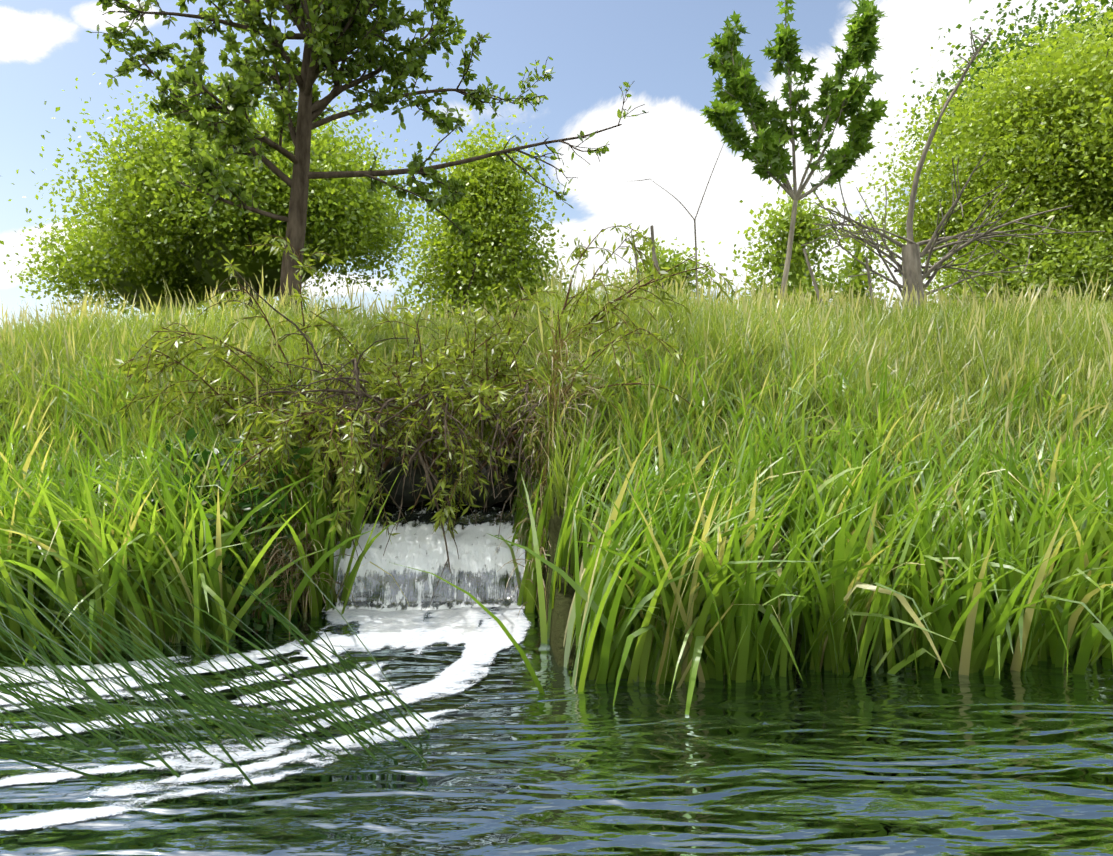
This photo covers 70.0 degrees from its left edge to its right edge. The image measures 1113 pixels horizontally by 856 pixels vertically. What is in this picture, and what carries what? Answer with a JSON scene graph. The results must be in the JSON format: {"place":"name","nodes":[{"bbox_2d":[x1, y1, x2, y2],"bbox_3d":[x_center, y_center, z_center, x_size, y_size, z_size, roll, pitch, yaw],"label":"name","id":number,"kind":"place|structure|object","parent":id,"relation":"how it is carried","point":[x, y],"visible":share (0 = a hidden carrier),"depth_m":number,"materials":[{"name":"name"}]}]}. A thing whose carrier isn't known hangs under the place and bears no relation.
{"place":"outdoors","nodes":[
{"label":"outdoors","id":0,"kind":"place"},
{"bbox_2d":[0,333,1075,665],"bbox_3d":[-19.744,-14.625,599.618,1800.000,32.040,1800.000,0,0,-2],"label":"ground bank","id":1,"kind":"structure","parent":0,"point":[560,611],"depth_m":3.65,"materials":[{"name":"soil"}]},
{"bbox_2d":[0,161,324,320],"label":"bush","id":2,"kind":"object","parent":1,"relation":"on","point":[84,275],"depth_m":16.67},
{"bbox_2d":[1,53,434,308],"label":"bush","id":3,"kind":"object","parent":1,"relation":"on","point":[155,206],"depth_m":14.28,"materials":[{"name":"green plant"}]},
{"bbox_2d":[139,427,311,631],"bbox_3d":[-1.602,0.668,3.907,0.738,1.345,0.753,0,0,-2],"label":"nettle","id":4,"kind":"object","parent":1,"relation":"on","point":[191,434],"depth_m":3.83,"materials":[{"name":"green plant"}]},
{"bbox_2d":[86,0,647,311],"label":"apple tree","id":5,"kind":"object","parent":1,"relation":"on","point":[238,130],"depth_m":7.38,"materials":[{"name":"green plant"}]},
{"bbox_2d":[160,322,619,638],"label":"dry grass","id":6,"kind":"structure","parent":1,"relation":"on","point":[308,546],"depth_m":4.05,"materials":[{"name":"green plant"}]},
{"bbox_2d":[216,269,579,606],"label":"bare branches","id":7,"kind":"object","parent":1,"relation":"on","point":[364,394],"visible":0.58,"depth_m":4.36,"materials":[{"name":"plant"}]},
{"bbox_2d":[322,502,524,611],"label":"waterfall","id":8,"kind":"structure","parent":1,"relation":"on","point":[479,563],"depth_m":4.29,"materials":[{"name":"liquid"}]},
{"bbox_2d":[108,223,743,550],"bbox_3d":[-0.754,-0.362,4.741,3.685,2.054,2.376,0,0,-2],"label":"willow bush","id":9,"kind":"object","parent":1,"relation":"on","point":[278,446],"depth_m":4.50,"materials":[{"name":"green plant"}]},
{"bbox_2d":[364,456,516,507],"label":"pipes","id":10,"kind":"object","parent":1,"relation":"on","point":[408,499],"visible":0.5,"depth_m":4.78,"materials":[{"name":"grey concrete"}]},
{"bbox_2d":[369,108,585,327],"bbox_3d":[-1.146,-2.780,12.829,3.763,4.795,4.008,0,0,28],"label":"bush","id":11,"kind":"object","parent":1,"relation":"on","point":[494,265],"depth_m":12.36,"materials":[{"name":"green plant"}]},
{"bbox_2d":[0,321,1112,714],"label":"bank reeds","id":12,"kind":"object","parent":1,"relation":"on","point":[680,581],"visible":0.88,"depth_m":3.34,"materials":[{"name":"green plant"}]},
{"bbox_2d":[0,258,1112,616],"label":"bank grass","id":13,"kind":"structure","parent":1,"relation":"on","point":[1074,334],"depth_m":5.05,"materials":[{"name":"green plant"}]},
{"bbox_2d":[627,230,695,285],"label":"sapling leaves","id":14,"kind":"object","parent":1,"relation":"on","point":[650,253],"depth_m":15.93,"materials":[{"name":"green plant"}]},
{"bbox_2d":[606,232,726,305],"bbox_3d":[1.037,-1.325,7.566,1.167,1.043,1.118,0,0,-2],"label":"shrub","id":15,"kind":"object","parent":1,"relation":"on","point":[675,261],"visible":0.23,"depth_m":7.45,"materials":[{"name":"green plant"}]},
{"bbox_2d":[632,142,873,304],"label":"bare stems and stalks","id":16,"kind":"object","parent":1,"relation":"on","point":[654,259],"visible":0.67,"depth_m":6.99,"materials":[{"name":"grey plant"}]},
{"bbox_2d":[718,179,866,310],"bbox_3d":[4.162,-2.487,13.951,3.424,3.763,3.084,0,0,-2],"label":"bush","id":17,"kind":"object","parent":1,"relation":"on","point":[798,269],"depth_m":13.82,"materials":[{"name":"green plant"}]},
{"bbox_2d":[699,0,889,304],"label":"maple sapling","id":18,"kind":"object","parent":1,"relation":"on","point":[860,38],"depth_m":6.96,"materials":[{"name":"green plant"}]},
{"bbox_2d":[821,211,900,310],"bbox_3d":[5.726,-2.504,15.104,1.669,3.100,1.889,0,0,-2],"label":"bush","id":19,"kind":"object","parent":1,"relation":"on","point":[855,264],"depth_m":15.00,"materials":[{"name":"green plant"}]},
{"bbox_2d":[801,27,1104,309],"bbox_3d":[3.571,-2.259,7.207,2.652,3.038,1.582,0,0,11],"label":"bare tree","id":20,"kind":"object","parent":1,"relation":"on","point":[909,269],"visible":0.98,"depth_m":7.50,"materials":[{"name":"grey plant"}]},
{"bbox_2d":[845,0,1112,292],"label":"tree","id":21,"kind":"object","parent":1,"relation":"on","point":[1065,127],"depth_m":14.90,"materials":[{"name":"green plant"}]},
{"bbox_2d":[890,173,1112,314],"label":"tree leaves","id":22,"kind":"object","parent":1,"relation":"on","point":[1048,260],"depth_m":13.95,"materials":[{"name":"green plant"}]},
{"bbox_2d":[984,49,1108,184],"bbox_3d":[11.611,-4.312,16.221,7.131,6.726,5.233,0,0,19],"label":"tree wood","id":23,"kind":"object","parent":1,"relation":"on","point":[1026,110],"visible":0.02,"depth_m":14.87,"materials":[{"name":"brown plant"}]},
{"bbox_2d":[0,604,1112,855],"bbox_3d":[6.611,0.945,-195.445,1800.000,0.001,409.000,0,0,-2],"label":"river water","id":24,"kind":"structure","parent":0,"point":[922,762],"depth_m":2.19,"materials":[{"name":"green liquid"}]},
{"bbox_2d":[0,548,429,789],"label":"reeds","id":25,"kind":"object","parent":24,"relation":"in","point":[114,713],"visible":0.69,"depth_m":2.36,"materials":[{"name":"green plant"}]},
{"bbox_2d":[0,607,530,830],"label":"river foam","id":26,"kind":"object","parent":24,"relation":"on","point":[486,640],"visible":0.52,"depth_m":2.90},
{"bbox_2d":[0,0,1112,333],"label":"sky","id":27,"kind":"structure","parent":0,"point":[657,47],"materials":[{"name":"blue"}]}
]}

